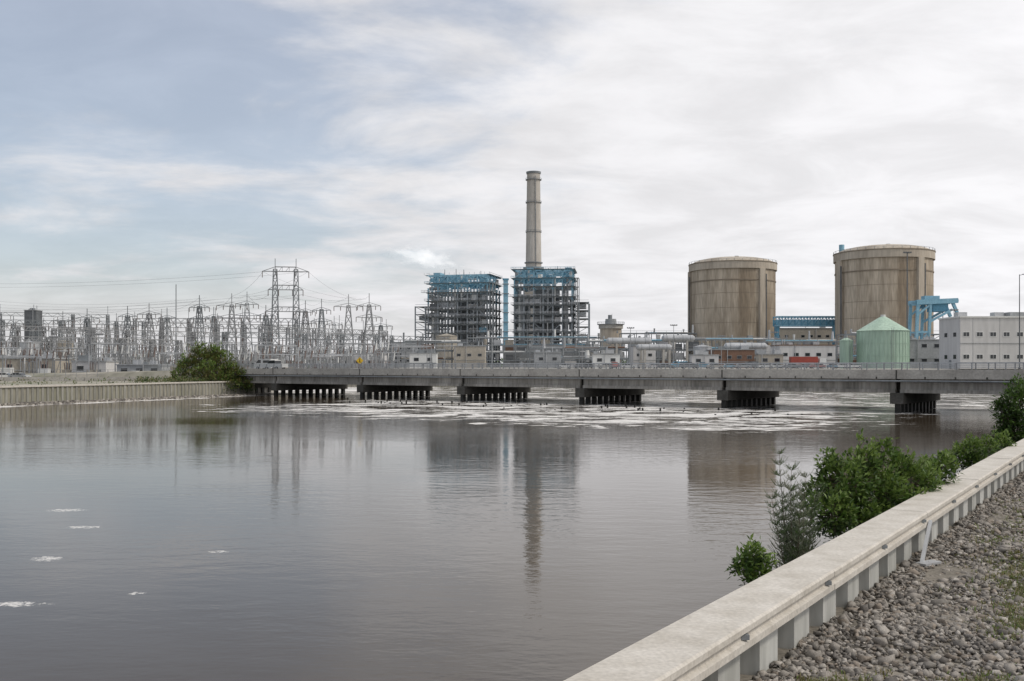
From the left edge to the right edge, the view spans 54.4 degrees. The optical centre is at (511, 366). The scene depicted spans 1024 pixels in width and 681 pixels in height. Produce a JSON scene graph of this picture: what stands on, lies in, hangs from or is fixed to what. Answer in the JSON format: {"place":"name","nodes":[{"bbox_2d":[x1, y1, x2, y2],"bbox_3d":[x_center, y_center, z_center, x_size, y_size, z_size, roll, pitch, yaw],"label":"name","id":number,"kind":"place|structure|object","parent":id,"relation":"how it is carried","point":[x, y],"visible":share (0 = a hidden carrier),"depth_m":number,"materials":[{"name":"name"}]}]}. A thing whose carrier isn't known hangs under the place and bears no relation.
{"place":"outdoors","nodes":[
{"label":"outdoors","id":0,"kind":"place"},
{"bbox_2d":[26,370,188,376],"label":"embankment","id":1,"kind":"structure","parent":0,"point":[129,374],"depth_m":209.09,"materials":[{"name":"concrete"}]},
{"bbox_2d":[0,381,456,405],"bbox_3d":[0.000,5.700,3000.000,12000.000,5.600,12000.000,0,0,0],"label":"ground","id":2,"kind":"structure","parent":0,"point":[7,383],"depth_m":162.05,"materials":[{"name":"grey concrete"}]},
{"bbox_2d":[1,316,25,354],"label":"lattice tower","id":3,"kind":"structure","parent":2,"relation":"on","point":[11,333],"depth_m":419.44,"materials":[{"name":"metal"}]},
{"bbox_2d":[17,339,39,354],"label":"storage tank","id":4,"kind":"object","parent":2,"relation":"on","point":[25,344],"visible":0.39,"depth_m":327.20,"materials":[{"name":"silver metal"}]},
{"bbox_2d":[24,305,41,345],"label":"dark equipment tower","id":5,"kind":"structure","parent":2,"relation":"on","point":[30,314],"depth_m":440.00,"materials":[{"name":"metal"}]},
{"bbox_2d":[0,352,71,373],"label":"control house","id":6,"kind":"structure","parent":2,"relation":"on","point":[16,364],"depth_m":255.00,"materials":[{"name":"grey paint"}]},
{"bbox_2d":[33,315,45,351],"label":"lattice tower","id":7,"kind":"structure","parent":2,"relation":"on","point":[36,333],"depth_m":429.73,"materials":[{"name":"metal"}]},
{"bbox_2d":[0,321,84,360],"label":"switchyard gantry","id":8,"kind":"object","parent":2,"relation":"on","point":[48,341],"visible":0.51,"depth_m":284.38,"materials":[{"name":"metal"}]},
{"bbox_2d":[0,312,109,357],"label":"switchyard gantry","id":9,"kind":"object","parent":2,"relation":"on","point":[71,315],"visible":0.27,"depth_m":452.75,"materials":[{"name":"metal"}]},
{"bbox_2d":[0,317,119,364],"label":"switchyard gantry","id":10,"kind":"object","parent":2,"relation":"on","point":[43,333],"visible":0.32,"depth_m":347.81,"materials":[{"name":"metal"}]},
{"bbox_2d":[56,338,73,362],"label":"storage tank","id":11,"kind":"object","parent":2,"relation":"on","point":[59,345],"visible":0.29,"depth_m":357.31,"materials":[{"name":"metal"}]},
{"bbox_2d":[0,313,145,355],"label":"switchyard gantry","id":12,"kind":"object","parent":2,"relation":"on","point":[3,322],"visible":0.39,"depth_m":409.32,"materials":[{"name":"metal"}]},
{"bbox_2d":[74,309,99,352],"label":"lattice tower","id":13,"kind":"structure","parent":2,"relation":"on","point":[86,320],"depth_m":379.63,"materials":[{"name":"metal"}]},
{"bbox_2d":[0,377,175,380],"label":"concrete barrier","id":14,"kind":"object","parent":2,"relation":"on","point":[62,378],"visible":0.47,"depth_m":191.84,"materials":[{"name":"grey concrete"}]},
{"bbox_2d":[71,352,118,372],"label":"control house","id":15,"kind":"structure","parent":2,"relation":"on","point":[105,365],"depth_m":245.00,"materials":[{"name":"grey paint"}]},
{"bbox_2d":[101,316,113,360],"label":"lattice tower","id":16,"kind":"structure","parent":2,"relation":"on","point":[109,337],"depth_m":449.87,"materials":[{"name":"metal"}]},
{"bbox_2d":[0,375,230,385],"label":"shore scrub","id":17,"kind":"object","parent":2,"relation":"on","point":[171,379],"visible":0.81,"depth_m":167.88,"materials":[{"name":"green plant"}]},
{"bbox_2d":[0,381,249,405],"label":"seawall","id":18,"kind":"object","parent":2,"relation":"on","point":[81,391],"visible":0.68,"depth_m":157.08,"materials":[{"name":"concrete"}]},
{"bbox_2d":[117,306,138,352],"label":"lattice tower","id":19,"kind":"structure","parent":2,"relation":"on","point":[127,322],"depth_m":399.85,"materials":[{"name":"metal"}]},
{"bbox_2d":[0,393,260,405],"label":"shore rocks","id":20,"kind":"object","parent":2,"relation":"on","point":[109,400],"visible":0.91,"depth_m":157.26,"materials":[{"name":"stone"}]},
{"bbox_2d":[85,322,182,367],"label":"switchyard gantry","id":21,"kind":"object","parent":2,"relation":"on","point":[151,342],"visible":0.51,"depth_m":260.78,"materials":[{"name":"metal"}]},
{"bbox_2d":[51,315,225,363],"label":"switchyard gantry","id":22,"kind":"object","parent":2,"relation":"on","point":[193,336],"visible":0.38,"depth_m":317.75,"materials":[{"name":"metal"}]},
{"bbox_2d":[116,354,169,371],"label":"control house","id":23,"kind":"structure","parent":2,"relation":"on","point":[141,365],"depth_m":235.00,"materials":[{"name":"grey paint"}]},
{"bbox_2d":[136,303,159,358],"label":"lattice tower","id":24,"kind":"structure","parent":2,"relation":"on","point":[148,317],"depth_m":379.78,"materials":[{"name":"metal"}]},
{"bbox_2d":[158,315,175,363],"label":"lattice tower","id":25,"kind":"structure","parent":2,"relation":"on","point":[166,329],"depth_m":420.31,"materials":[{"name":"metal"}]},
{"bbox_2d":[175,294,176,362],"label":"light pole","id":26,"kind":"object","parent":2,"relation":"on","point":[176,327],"visible":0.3,"depth_m":329.92,"materials":[{"name":"metal"}]},
{"bbox_2d":[188,295,210,362],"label":"lattice tower","id":27,"kind":"structure","parent":2,"relation":"on","point":[200,318],"depth_m":364.78,"materials":[{"name":"metal"}]},
{"bbox_2d":[168,339,256,393],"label":"mangrove bush","id":28,"kind":"object","parent":2,"relation":"on","point":[203,368],"visible":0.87,"depth_m":184.57,"materials":[{"name":"green plant"}]},
{"bbox_2d":[204,307,223,349],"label":"lattice tower","id":29,"kind":"structure","parent":2,"relation":"on","point":[212,320],"depth_m":429.90,"materials":[{"name":"metal"}]},
{"bbox_2d":[132,308,297,362],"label":"switchyard gantry","id":30,"kind":"object","parent":2,"relation":"on","point":[135,323],"visible":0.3,"depth_m":409.38,"materials":[{"name":"metal"}]},
{"bbox_2d":[0,337,431,373],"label":"switchyard equipment","id":31,"kind":"object","parent":2,"relation":"on","point":[320,353],"visible":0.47,"depth_m":264.08,"materials":[{"name":"metal"}]},
{"bbox_2d":[159,313,298,364],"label":"switchyard gantry","id":32,"kind":"object","parent":2,"relation":"on","point":[243,328],"visible":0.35,"depth_m":348.41,"materials":[{"name":"metal"}]},
{"bbox_2d":[214,293,248,367],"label":"lattice tower","id":33,"kind":"structure","parent":2,"relation":"on","point":[230,306],"depth_m":359.47,"materials":[{"name":"metal"}]},
{"bbox_2d":[235,301,259,353],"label":"lattice tower","id":34,"kind":"structure","parent":2,"relation":"on","point":[248,304],"depth_m":374.29,"materials":[{"name":"metal"}]},
{"bbox_2d":[256,305,275,350],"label":"lattice tower","id":35,"kind":"structure","parent":2,"relation":"on","point":[266,319],"depth_m":399.46,"materials":[{"name":"metal"}]},
{"bbox_2d":[262,266,308,363],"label":"transmission tower","id":36,"kind":"structure","parent":2,"relation":"on","point":[277,295],"depth_m":349.51,"materials":[{"name":"metal"}]},
{"bbox_2d":[221,325,379,367],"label":"switchyard gantry","id":37,"kind":"object","parent":2,"relation":"on","point":[264,336],"visible":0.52,"depth_m":293.79,"materials":[{"name":"metal"}]},
{"bbox_2d":[295,301,316,361],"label":"lattice tower","id":38,"kind":"structure","parent":2,"relation":"on","point":[306,316],"depth_m":369.69,"materials":[{"name":"metal"}]},
{"bbox_2d":[311,299,330,362],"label":"lattice tower","id":39,"kind":"structure","parent":2,"relation":"on","point":[320,318],"depth_m":389.79,"materials":[{"name":"metal"}]},
{"bbox_2d":[258,314,388,363],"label":"switchyard gantry","id":40,"kind":"object","parent":2,"relation":"on","point":[339,330],"visible":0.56,"depth_m":345.43,"materials":[{"name":"metal"}]},
{"bbox_2d":[334,294,362,349],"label":"lattice tower","id":41,"kind":"structure","parent":2,"relation":"on","point":[350,315],"depth_m":359.27,"materials":[{"name":"metal"}]},
{"bbox_2d":[0,272,379,321],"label":"power lines","id":42,"kind":"object","parent":41,"relation":"attached to","point":[165,301],"visible":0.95,"depth_m":379.69,"materials":[{"name":"metal"}]},
{"bbox_2d":[294,327,423,366],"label":"switchyard gantry","id":43,"kind":"object","parent":2,"relation":"on","point":[422,339],"visible":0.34,"depth_m":386.85,"materials":[{"name":"metal"}]},
{"bbox_2d":[340,349,386,367],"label":"control house","id":44,"kind":"structure","parent":2,"relation":"on","point":[355,357],"depth_m":330.00,"materials":[{"name":"grey paint"}]},
{"bbox_2d":[357,293,381,348],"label":"lattice tower","id":45,"kind":"structure","parent":2,"relation":"on","point":[368,317],"depth_m":361.42,"materials":[{"name":"metal"}]},
{"bbox_2d":[369,323,392,351],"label":"lattice tower","id":46,"kind":"structure","parent":2,"relation":"on","point":[381,328],"depth_m":429.40,"materials":[{"name":"metal"}]},
{"bbox_2d":[212,368,1023,412],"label":"bridge","id":47,"kind":"structure","parent":2,"relation":"on","point":[908,390],"depth_m":139.09,"materials":[{"name":"concrete"}]},
{"bbox_2d":[158,362,1023,369],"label":"bridge railing","id":48,"kind":"object","parent":47,"relation":"on","point":[643,365],"visible":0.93,"depth_m":142.03,"materials":[{"name":"grey metal"}]},
{"bbox_2d":[564,439,1023,680],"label":"seawall","id":49,"kind":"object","parent":2,"relation":"on","point":[751,628],"visible":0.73,"depth_m":7.10,"materials":[{"name":"concrete"}]},
{"bbox_2d":[915,520,940,565],"bbox_3d":[4.321,1.820,10.217,0.217,0.352,0.882,0,0,32],"label":"brace","id":50,"kind":"object","parent":49,"relation":"attached to","point":[923,562],"depth_m":10.09,"materials":[{"name":"grey concrete"}]},
{"bbox_2d":[386,340,422,367],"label":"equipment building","id":51,"kind":"structure","parent":0,"point":[408,345],"depth_m":470.00,"materials":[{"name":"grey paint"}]},
{"bbox_2d":[0,387,1023,680],"bbox_3d":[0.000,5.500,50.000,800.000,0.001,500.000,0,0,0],"label":"water","id":52,"kind":"structure","parent":0,"point":[318,537],"depth_m":35.01,"materials":[{"name":"grey liquid"}]},
{"bbox_2d":[256,396,802,414],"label":"timber pile stubs","id":53,"kind":"object","parent":52,"relation":"in","point":[639,408],"visible":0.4,"depth_m":138.75,"materials":[{"name":"brown wood"}]},
{"bbox_2d":[0,0,1023,363],"label":"sky","id":54,"kind":"structure","parent":0,"point":[364,147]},
{"bbox_2d":[533,347,561,367],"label":"equipment building","id":55,"kind":"structure","parent":0,"point":[551,357],"depth_m":360.00,"materials":[{"name":"grey paint"}]},
{"bbox_2d":[629,344,655,367],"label":"equipment building","id":56,"kind":"structure","parent":0,"point":[650,356],"depth_m":400.00,"materials":[{"name":"grey paint"}]},
{"bbox_2d":[334,367,1022,369],"bbox_3d":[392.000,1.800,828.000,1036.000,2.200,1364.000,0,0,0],"label":"plant yard ground","id":57,"kind":"structure","parent":0,"point":[706,368],"depth_m":290.43,"materials":[{"name":"concrete"}]},
{"bbox_2d":[409,346,437,367],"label":"office trailer","id":58,"kind":"object","parent":57,"relation":"on","point":[421,356],"visible":0.78,"depth_m":330.00,"materials":[{"name":"white paint"}]},
{"bbox_2d":[388,333,467,367],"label":"pipe rack","id":59,"kind":"object","parent":57,"relation":"on","point":[429,346],"visible":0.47,"depth_m":430.44,"materials":[{"name":"metal"}]},
{"bbox_2d":[436,333,456,366],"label":"storage tank","id":60,"kind":"object","parent":57,"relation":"on","point":[448,346],"visible":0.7,"depth_m":514.95,"materials":[{"name":"metal"}]},
{"bbox_2d":[415,269,502,366],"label":"boiler steel structure","id":61,"kind":"object","parent":57,"relation":"on","point":[466,315],"visible":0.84,"depth_m":550.31,"materials":[{"name":"blue paint"}]},
{"bbox_2d":[453,341,485,367],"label":"equipment building","id":62,"kind":"structure","parent":57,"relation":"on","point":[465,353],"depth_m":420.00,"materials":[{"name":"grey paint"}]},
{"bbox_2d":[502,278,508,343],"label":"elevator tower","id":63,"kind":"structure","parent":57,"relation":"on","point":[505,303],"depth_m":543.70,"materials":[{"name":"metal"}]},
{"bbox_2d":[523,171,543,343],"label":"chimney stack","id":64,"kind":"object","parent":57,"relation":"on","point":[533,232],"visible":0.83,"depth_m":606.13,"materials":[{"name":"concrete"}]},
{"bbox_2d":[467,329,599,366],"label":"pipe rack","id":65,"kind":"object","parent":57,"relation":"on","point":[509,358],"visible":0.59,"depth_m":500.68,"materials":[{"name":"metal"}]},
{"bbox_2d":[504,342,591,366],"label":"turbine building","id":66,"kind":"structure","parent":57,"relation":"on","point":[518,355],"depth_m":520.00,"materials":[{"name":"grey paint"}]},
{"bbox_2d":[508,266,589,343],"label":"boiler steel structure","id":67,"kind":"object","parent":57,"relation":"on","point":[543,301],"visible":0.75,"depth_m":548.26,"materials":[{"name":"blue paint"}]},
{"bbox_2d":[529,337,628,367],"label":"pipe rack","id":68,"kind":"object","parent":57,"relation":"on","point":[587,355],"visible":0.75,"depth_m":391.37,"materials":[{"name":"metal"}]},
{"bbox_2d":[591,347,619,367],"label":"building","id":69,"kind":"structure","parent":57,"relation":"on","point":[609,356],"depth_m":330.00,"materials":[{"name":"white paint"}]},
{"bbox_2d":[597,315,623,362],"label":"water tower","id":70,"kind":"structure","parent":57,"relation":"on","point":[610,327],"depth_m":495.48,"materials":[{"name":"metal"}]},
{"bbox_2d":[606,336,650,367],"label":"pressure vessel","id":71,"kind":"object","parent":57,"relation":"on","point":[616,341],"visible":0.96,"depth_m":388.89,"materials":[{"name":"silver metal"}]},
{"bbox_2d":[587,331,685,367],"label":"pipe rack","id":72,"kind":"object","parent":57,"relation":"on","point":[679,356],"visible":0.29,"depth_m":431.24,"materials":[{"name":"metal"}]},
{"bbox_2d":[340,363,941,368],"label":"fence","id":73,"kind":"object","parent":57,"relation":"on","point":[592,366],"visible":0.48,"depth_m":266.96,"materials":[{"name":"metal"}]},
{"bbox_2d":[636,342,671,367],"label":"pressure vessel","id":74,"kind":"object","parent":57,"relation":"on","point":[653,346],"visible":0.99,"depth_m":379.00,"materials":[{"name":"silver metal"}]},
{"bbox_2d":[617,325,696,367],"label":"pipe rack","id":75,"kind":"object","parent":57,"relation":"on","point":[658,336],"visible":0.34,"depth_m":471.06,"materials":[{"name":"metal"}]},
{"bbox_2d":[657,342,676,367],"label":"rack","id":76,"kind":"object","parent":57,"relation":"on","point":[660,353],"visible":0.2,"depth_m":436.61,"materials":[{"name":"metal"}]},
{"bbox_2d":[661,333,694,367],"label":"pressure vessel","id":77,"kind":"object","parent":57,"relation":"on","point":[678,338],"visible":0.91,"depth_m":409.00,"materials":[{"name":"silver metal"}]},
{"bbox_2d":[693,343,711,353],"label":"storage tank","id":78,"kind":"object","parent":57,"relation":"on","point":[701,346],"visible":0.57,"depth_m":377.37,"materials":[{"name":"silver metal"}]},
{"bbox_2d":[689,348,718,367],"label":"office trailer","id":79,"kind":"object","parent":57,"relation":"on","point":[697,356],"visible":0.85,"depth_m":320.00,"materials":[{"name":"grey paint"}]},
{"bbox_2d":[706,345,754,367],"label":"warehouse","id":80,"kind":"structure","parent":57,"relation":"on","point":[744,354],"depth_m":350.00,"materials":[{"name":"brown brick"}]},
{"bbox_2d":[683,330,787,361],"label":"rack","id":81,"kind":"structure","parent":57,"relation":"on","point":[701,339],"depth_m":432.23,"materials":[{"name":"metal"}]},
{"bbox_2d":[724,341,767,360],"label":"pressure vessel","id":82,"kind":"object","parent":57,"relation":"on","point":[750,345],"visible":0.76,"depth_m":358.89,"materials":[{"name":"silver metal"}]},
{"bbox_2d":[755,347,783,367],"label":"office trailer","id":83,"kind":"object","parent":57,"relation":"on","point":[775,356],"visible":0.77,"depth_m":310.00,"materials":[{"name":"grey paint"}]},
{"bbox_2d":[773,316,834,344],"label":"gantry crane girder","id":84,"kind":"object","parent":57,"relation":"on","point":[777,323],"visible":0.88,"depth_m":445.20,"materials":[{"name":"blue metal"}]},
{"bbox_2d":[758,331,853,367],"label":"pipe rack","id":85,"kind":"object","parent":57,"relation":"on","point":[793,341],"visible":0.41,"depth_m":382.44,"materials":[{"name":"metal"}]},
{"bbox_2d":[789,357,826,367],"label":"box truck","id":86,"kind":"object","parent":57,"relation":"on","point":[806,360],"visible":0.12,"depth_m":298.75,"materials":[{"name":"red paint"}]},
{"bbox_2d":[839,335,852,367],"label":"green storage tank","id":87,"kind":"object","parent":57,"relation":"on","point":[846,349],"visible":0.94,"depth_m":298.45,"materials":[{"name":"metal"}]},
{"bbox_2d":[856,315,909,367],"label":"green storage tank","id":88,"kind":"object","parent":57,"relation":"on","point":[882,338],"visible":0.81,"depth_m":293.94,"materials":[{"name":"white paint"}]},
{"bbox_2d":[833,244,935,359],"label":"reactor containment building","id":89,"kind":"structure","parent":57,"relation":"on","point":[870,283],"depth_m":416.10,"materials":[{"name":"concrete"}]},
{"bbox_2d":[836,329,938,367],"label":"pipe rack","id":90,"kind":"object","parent":57,"relation":"on","point":[855,345],"visible":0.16,"depth_m":353.68,"materials":[{"name":"metal"}]},
{"bbox_2d":[903,252,911,328],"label":"light pole","id":91,"kind":"object","parent":57,"relation":"on","point":[907,292],"visible":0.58,"depth_m":299.82,"materials":[{"name":"metal"}]},
{"bbox_2d":[910,333,938,367],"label":"equipment building","id":92,"kind":"structure","parent":57,"relation":"on","point":[925,349],"depth_m":300.00,"materials":[{"name":"grey paint"}]},
{"bbox_2d":[908,296,958,338],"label":"gantry crane","id":93,"kind":"object","parent":57,"relation":"on","point":[936,304],"visible":0.81,"depth_m":330.04,"materials":[{"name":"blue paint"}]},
{"bbox_2d":[1018,274,1023,368],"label":"street lamp","id":94,"kind":"object","parent":57,"relation":"on","point":[1019,320],"visible":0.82,"depth_m":244.90,"materials":[{"name":"metal"}]},
{"bbox_2d":[688,256,777,360],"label":"reactor containment building","id":95,"kind":"structure","parent":0,"point":[734,296],"depth_m":461.94,"materials":[{"name":"concrete"}]},
{"bbox_2d":[770,339,835,367],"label":"equipment building","id":96,"kind":"structure","parent":0,"point":[807,349],"depth_m":340.00,"materials":[{"name":"white concrete"}]},
{"bbox_2d":[779,327,831,344],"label":"auxiliary building","id":97,"kind":"structure","parent":0,"point":[816,333],"depth_m":470.00,"materials":[{"name":"grey paint"}]},
{"bbox_2d":[740,471,1023,680],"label":"gravel bank","id":98,"kind":"structure","parent":0,"point":[936,570],"depth_m":7.96,"materials":[{"name":"grey gravel"}]},
{"bbox_2d":[724,533,778,585],"bbox_3d":[1.922,2.211,7.945,0.487,1.780,0.422,0,0,0],"label":"mangrove shrub","id":99,"kind":"object","parent":98,"relation":"on","point":[751,564],"visible":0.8,"depth_m":7.88,"materials":[{"name":"green plant"}]},
{"bbox_2d":[763,444,826,570],"bbox_3d":[2.964,1.911,10.383,0.554,2.182,0.749,0,0,25],"label":"casuarina sapling","id":100,"kind":"object","parent":98,"relation":"on","point":[798,545],"visible":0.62,"depth_m":10.29,"materials":[{"name":"green plant"}]},
{"bbox_2d":[799,428,964,542],"bbox_3d":[4.718,1.971,12.299,3.366,2.481,1.186,0,0,-34],"label":"mangrove bush","id":101,"kind":"object","parent":98,"relation":"on","point":[854,492],"visible":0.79,"depth_m":11.86,"materials":[{"name":"green plant"}]},
{"bbox_2d":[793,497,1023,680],"bbox_3d":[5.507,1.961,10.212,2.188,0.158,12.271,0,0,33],"label":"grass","id":102,"kind":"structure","parent":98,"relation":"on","point":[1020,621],"depth_m":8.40,"materials":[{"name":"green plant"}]},
{"bbox_2d":[949,429,1016,471],"bbox_3d":[8.959,2.198,18.781,2.032,2.018,0.866,0,0,-36],"label":"mangrove shrub","id":103,"kind":"object","parent":98,"relation":"on","point":[972,455],"visible":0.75,"depth_m":18.51,"materials":[{"name":"green plant"}]},
{"bbox_2d":[987,373,1023,450],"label":"mangrove tree","id":104,"kind":"object","parent":98,"relation":"on","point":[1010,416],"visible":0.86,"depth_m":33.88,"materials":[{"name":"green plant"}]},
{"bbox_2d":[938,312,1023,368],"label":"office building","id":105,"kind":"structure","parent":0,"point":[992,337],"depth_m":262.39,"materials":[{"name":"white paint"}]},
{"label":"road","id":106,"kind":"structure","parent":0,"visible":0},
{"bbox_2d":[254,359,277,368],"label":"parked van","id":107,"kind":"object","parent":106,"relation":"on","point":[262,361],"visible":0.36,"depth_m":199.93,"materials":[{"name":"white paint"}]},
{"bbox_2d":[262,360,287,368],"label":"pickup truck","id":108,"kind":"object","parent":106,"relation":"on","point":[274,362],"visible":0.65,"depth_m":189.19,"materials":[{"name":"white paint"}]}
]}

